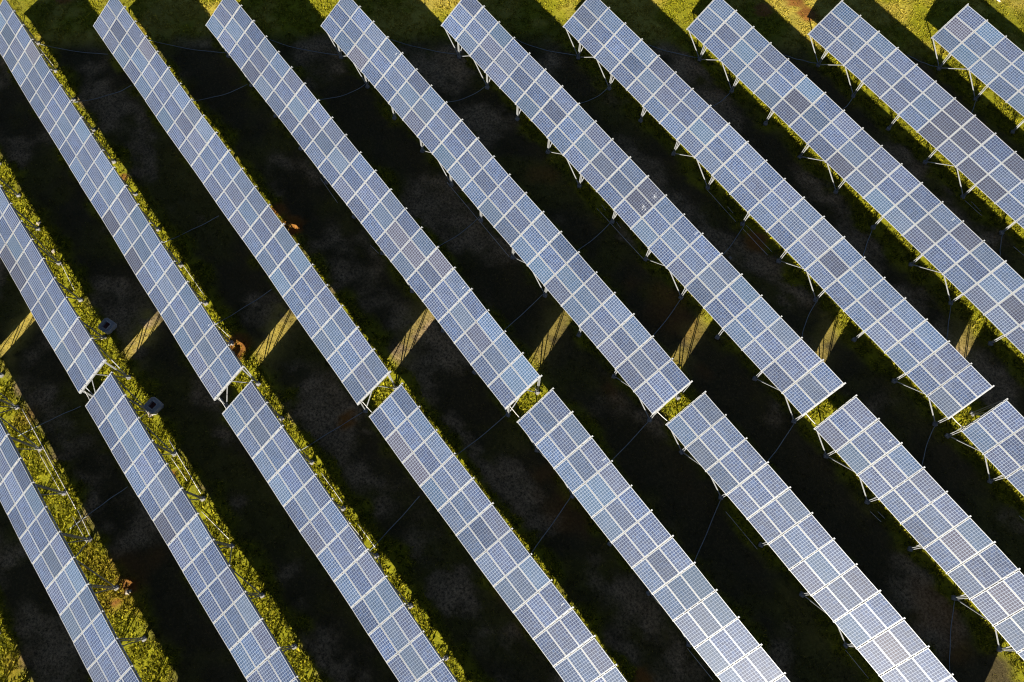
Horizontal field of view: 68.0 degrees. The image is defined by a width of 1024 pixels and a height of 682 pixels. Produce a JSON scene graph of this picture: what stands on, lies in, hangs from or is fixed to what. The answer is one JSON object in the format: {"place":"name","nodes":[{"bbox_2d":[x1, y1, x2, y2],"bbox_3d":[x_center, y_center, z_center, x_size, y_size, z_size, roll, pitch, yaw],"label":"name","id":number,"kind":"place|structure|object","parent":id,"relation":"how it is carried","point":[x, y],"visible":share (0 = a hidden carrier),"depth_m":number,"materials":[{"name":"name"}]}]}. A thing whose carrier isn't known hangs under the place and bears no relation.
{"place":"outdoors","nodes":[
{"label":"outdoors","id":0,"kind":"place"},
{"bbox_2d":[0,0,1023,681],"bbox_3d":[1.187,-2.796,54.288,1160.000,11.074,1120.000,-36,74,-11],"label":"ground","id":1,"kind":"structure","parent":0,"point":[932,624],"depth_m":47.48,"materials":[{"name":"green plant"}]},
{"bbox_2d":[22,409,75,508],"bbox_3d":[-28.196,7.087,46.172,0.065,0.353,7.773,-36,74,-11],"label":"conduit pipe","id":2,"kind":"object","parent":1,"relation":"on","point":[48,457],"visible":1,"depth_m":46.13,"materials":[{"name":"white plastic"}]},
{"bbox_2d":[18,406,80,435],"bbox_3d":[-28.620,4.930,46.967,4.055,0.257,0.099,-25,72,-8],"label":"cable","id":3,"kind":"object","parent":1,"relation":"on","point":[49,420],"visible":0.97,"depth_m":46.94,"materials":[{"name":"black rubber"}]},
{"bbox_2d":[0,162,130,396],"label":"solar table","id":4,"kind":"object","parent":1,"relation":"on","point":[70,339],"visible":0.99,"depth_m":46.95,"materials":[{"name":"glass"}]},
{"bbox_2d":[0,393,147,681],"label":"solar table","id":5,"kind":"object","parent":1,"relation":"on","point":[79,609],"visible":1,"depth_m":41.33,"materials":[{"name":"glass"}]},
{"bbox_2d":[41,44,107,54],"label":"cable","id":6,"kind":"object","parent":1,"relation":"on","point":[71,50],"visible":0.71,"depth_m":56.95,"materials":[{"name":"black rubber"}]},
{"bbox_2d":[70,487,126,528],"bbox_3d":[-24.473,9.851,44.948,3.918,0.184,0.098,-37,74,-11],"label":"cable","id":7,"kind":"object","parent":1,"relation":"on","point":[98,507],"visible":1,"depth_m":44.95,"materials":[{"name":"black rubber"}]},
{"bbox_2d":[72,85,131,102],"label":"cable","id":8,"kind":"object","parent":1,"relation":"on","point":[103,96],"visible":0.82,"depth_m":55.17,"materials":[{"name":"black rubber"}]},
{"bbox_2d":[98,318,116,334],"bbox_3d":[-25.938,-0.934,48.728,0.880,0.540,0.880,31,74,11],"label":"cable box","id":9,"kind":"object","parent":1,"relation":"on","point":[107,326],"visible":1,"depth_m":48.55,"materials":[{"name":"grey plastic"}]},
{"bbox_2d":[0,0,260,407],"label":"solar table","id":10,"kind":"object","parent":1,"relation":"on","point":[211,356],"visible":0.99,"depth_m":48.72,"materials":[{"name":"glass"}]},
{"bbox_2d":[144,397,163,414],"bbox_3d":[-22.045,4.003,46.735,0.880,0.540,0.880,36,75,12],"label":"cable box","id":11,"kind":"object","parent":1,"relation":"on","point":[155,404],"visible":1,"depth_m":46.58,"materials":[{"name":"grey concrete"}]},
{"bbox_2d":[169,440,200,493],"bbox_3d":[-19.604,7.504,45.464,0.050,0.134,4.043,-35,74,-11],"label":"conduit pipe","id":12,"kind":"object","parent":1,"relation":"on","point":[185,467],"visible":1,"depth_m":45.42,"materials":[{"name":"white plastic"}]},
{"bbox_2d":[149,40,224,52],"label":"cable","id":13,"kind":"object","parent":1,"relation":"on","point":[187,48],"visible":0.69,"depth_m":56.06,"materials":[{"name":"black rubber"}]},
{"bbox_2d":[165,216,217,241],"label":"cable","id":14,"kind":"object","parent":1,"relation":"on","point":[191,229],"visible":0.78,"depth_m":50.77,"materials":[{"name":"black rubber"}]},
{"bbox_2d":[85,371,300,681],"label":"solar table","id":15,"kind":"object","parent":1,"relation":"on","point":[244,632],"visible":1,"depth_m":41.60,"materials":[{"name":"glass"}]},
{"bbox_2d":[193,84,246,100],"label":"cable","id":16,"kind":"object","parent":1,"relation":"on","point":[221,95],"visible":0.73,"depth_m":54.40,"materials":[{"name":"black rubber"}]},
{"bbox_2d":[216,289,271,323],"bbox_3d":[-17.721,-1.856,48.627,5.382,0.214,0.148,-32,73,-10],"label":"cable","id":17,"kind":"object","parent":1,"relation":"on","point":[245,306],"visible":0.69,"depth_m":48.69,"materials":[{"name":"black rubber"}]},
{"bbox_2d":[93,0,396,412],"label":"solar table","id":18,"kind":"object","parent":1,"relation":"on","point":[347,350],"visible":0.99,"depth_m":48.09,"materials":[{"name":"glass"}]},
{"bbox_2d":[267,38,336,54],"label":"cable","id":19,"kind":"object","parent":1,"relation":"on","point":[303,49],"visible":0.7,"depth_m":55.36,"materials":[{"name":"black rubber"}]},
{"bbox_2d":[302,412,361,449],"bbox_3d":[-11.180,5.637,45.779,4.967,0.156,0.064,-32,73,-10],"label":"cable","id":20,"kind":"object","parent":1,"relation":"on","point":[331,431],"visible":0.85,"depth_m":45.80,"materials":[{"name":"black rubber"}]},
{"bbox_2d":[222,379,457,681],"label":"solar table","id":21,"kind":"object","parent":1,"relation":"on","point":[368,590],"visible":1,"depth_m":41.24,"materials":[{"name":"glass"}]},
{"bbox_2d":[320,84,364,99],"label":"cable","id":22,"kind":"object","parent":1,"relation":"on","point":[345,94],"visible":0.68,"depth_m":53.86,"materials":[{"name":"black rubber"}]},
{"bbox_2d":[205,0,541,417],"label":"solar table","id":23,"kind":"object","parent":1,"relation":"on","point":[505,371],"visible":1,"depth_m":47.80,"materials":[{"name":"glass"}]},
{"bbox_2d":[369,496,419,550],"bbox_3d":[-7.277,11.077,43.837,0.103,0.142,5.600,40,76,13],"label":"cable","id":24,"kind":"object","parent":1,"relation":"on","point":[394,524],"visible":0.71,"depth_m":43.98,"materials":[{"name":"black rubber"}]},
{"bbox_2d":[389,39,456,54],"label":"cable","id":25,"kind":"object","parent":1,"relation":"on","point":[422,48],"visible":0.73,"depth_m":55.02,"materials":[{"name":"black rubber"}]},
{"bbox_2d":[439,217,478,245],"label":"cable","id":26,"kind":"object","parent":1,"relation":"on","point":[460,233],"visible":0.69,"depth_m":49.94,"materials":[{"name":"black rubber"}]},
{"bbox_2d":[448,184,508,255],"bbox_3d":[-2.277,-8.083,50.272,0.035,0.059,6.981,-36,74,-11],"label":"conduit pipe","id":27,"kind":"object","parent":1,"relation":"on","point":[480,222],"visible":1,"depth_m":50.22,"materials":[{"name":"black plastic"}]},
{"bbox_2d":[456,416,504,455],"bbox_3d":[-2.244,5.949,45.469,4.882,0.094,0.166,-37,74,-11],"label":"cable","id":28,"kind":"object","parent":1,"relation":"on","point":[480,436],"visible":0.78,"depth_m":45.53,"materials":[{"name":"black rubber"}]},
{"bbox_2d":[369,382,627,681],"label":"solar table","id":29,"kind":"object","parent":1,"relation":"on","point":[540,607],"visible":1,"depth_m":41.02,"materials":[{"name":"glass"}]},
{"bbox_2d":[321,0,692,422],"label":"solar table","id":30,"kind":"object","parent":1,"relation":"on","point":[586,310],"visible":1,"depth_m":47.60,"materials":[{"name":"glass"}]},
{"bbox_2d":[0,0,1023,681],"bbox_3d":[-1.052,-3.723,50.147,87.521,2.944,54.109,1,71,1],"label":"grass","id":31,"kind":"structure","parent":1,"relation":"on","point":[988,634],"depth_m":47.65,"materials":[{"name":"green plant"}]},
{"bbox_2d":[504,294,542,330],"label":"cable","id":32,"kind":"object","parent":1,"relation":"on","point":[523,313],"visible":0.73,"depth_m":48.05,"materials":[{"name":"black rubber"}]},
{"bbox_2d":[516,39,576,55],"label":"cable","id":33,"kind":"object","parent":1,"relation":"on","point":[547,50],"visible":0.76,"depth_m":54.82,"materials":[{"name":"black rubber"}]},
{"bbox_2d":[530,497,570,553],"bbox_3d":[1.885,11.104,43.721,0.091,0.098,5.578,35,75,12],"label":"cable","id":34,"kind":"object","parent":1,"relation":"on","point":[550,526],"visible":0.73,"depth_m":43.85,"materials":[{"name":"black rubber"}]},
{"bbox_2d":[577,222,610,250],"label":"cable","id":35,"kind":"object","parent":1,"relation":"on","point":[595,237],"visible":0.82,"depth_m":49.73,"materials":[{"name":"black rubber"}]},
{"bbox_2d":[598,210,644,260],"bbox_3d":[7.134,-7.007,49.831,0.035,0.080,4.910,-37,74,-11],"label":"conduit pipe","id":36,"kind":"object","parent":1,"relation":"on","point":[621,235],"visible":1,"depth_m":49.79,"materials":[{"name":"black plastic"}]},
{"bbox_2d":[612,421,648,459],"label":"cable","id":37,"kind":"object","parent":1,"relation":"on","point":[631,440],"visible":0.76,"depth_m":45.42,"materials":[{"name":"black rubber"}]},
{"bbox_2d":[441,0,845,423],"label":"solar table","id":38,"kind":"object","parent":1,"relation":"on","point":[526,81],"visible":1,"depth_m":47.57,"materials":[{"name":"glass"}]},
{"bbox_2d":[517,387,789,681],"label":"solar table","id":39,"kind":"object","parent":1,"relation":"on","point":[724,643],"visible":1,"depth_m":40.95,"materials":[{"name":"glass"}]},
{"bbox_2d":[654,299,680,334],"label":"cable","id":40,"kind":"object","parent":1,"relation":"on","point":[667,318],"visible":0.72,"depth_m":47.89,"materials":[{"name":"black rubber"}]},
{"bbox_2d":[647,44,697,57],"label":"cable","id":41,"kind":"object","parent":1,"relation":"on","point":[671,52],"visible":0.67,"depth_m":54.82,"materials":[{"name":"black rubber"}]},
{"bbox_2d":[694,499,720,561],"bbox_3d":[11.112,11.274,43.717,0.084,0.102,4.734,26,73,9],"label":"cable","id":42,"kind":"object","parent":1,"relation":"on","point":[707,531],"visible":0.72,"depth_m":43.77,"materials":[{"name":"black rubber"}]},
{"bbox_2d":[563,0,993,426],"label":"solar table","id":43,"kind":"object","parent":1,"relation":"on","point":[906,336],"visible":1,"depth_m":47.71,"materials":[{"name":"glass"}]},
{"bbox_2d":[767,424,793,461],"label":"cable","id":44,"kind":"object","parent":1,"relation":"on","point":[780,444],"visible":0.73,"depth_m":45.47,"materials":[{"name":"black rubber"}]},
{"bbox_2d":[665,391,956,681],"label":"solar table","id":45,"kind":"object","parent":1,"relation":"on","point":[882,622],"visible":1,"depth_m":41.24,"materials":[{"name":"glass"}]},
{"bbox_2d":[686,0,1023,354],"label":"solar table","id":46,"kind":"object","parent":1,"relation":"on","point":[982,289],"visible":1,"depth_m":48.99,"materials":[{"name":"glass"}]},
{"bbox_2d":[807,0,1023,234],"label":"solar table","id":47,"kind":"object","parent":1,"relation":"on","point":[871,47],"visible":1,"depth_m":50.73,"materials":[{"name":"glass"}]},
{"bbox_2d":[813,394,1023,659],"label":"solar table","id":48,"kind":"object","parent":1,"relation":"on","point":[864,431],"visible":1,"depth_m":41.86,"materials":[{"name":"glass"}]},
{"bbox_2d":[921,426,934,465],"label":"cable","id":49,"kind":"object","parent":1,"relation":"on","point":[926,445],"visible":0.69,"depth_m":45.66,"materials":[{"name":"black rubber"}]},
{"bbox_2d":[949,600,954,673],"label":"cable","id":50,"kind":"object","parent":1,"relation":"on","point":[950,637],"visible":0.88,"depth_m":42.32,"materials":[{"name":"black rubber"}]},
{"bbox_2d":[931,3,1023,133],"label":"solar table","id":51,"kind":"object","parent":1,"relation":"on","point":[980,47],"visible":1,"depth_m":52.55,"materials":[{"name":"glass"}]},
{"bbox_2d":[944,398,1023,495],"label":"solar table","id":52,"kind":"object","parent":1,"relation":"on","point":[1003,425],"visible":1,"depth_m":43.44,"materials":[{"name":"glass"}]}
]}

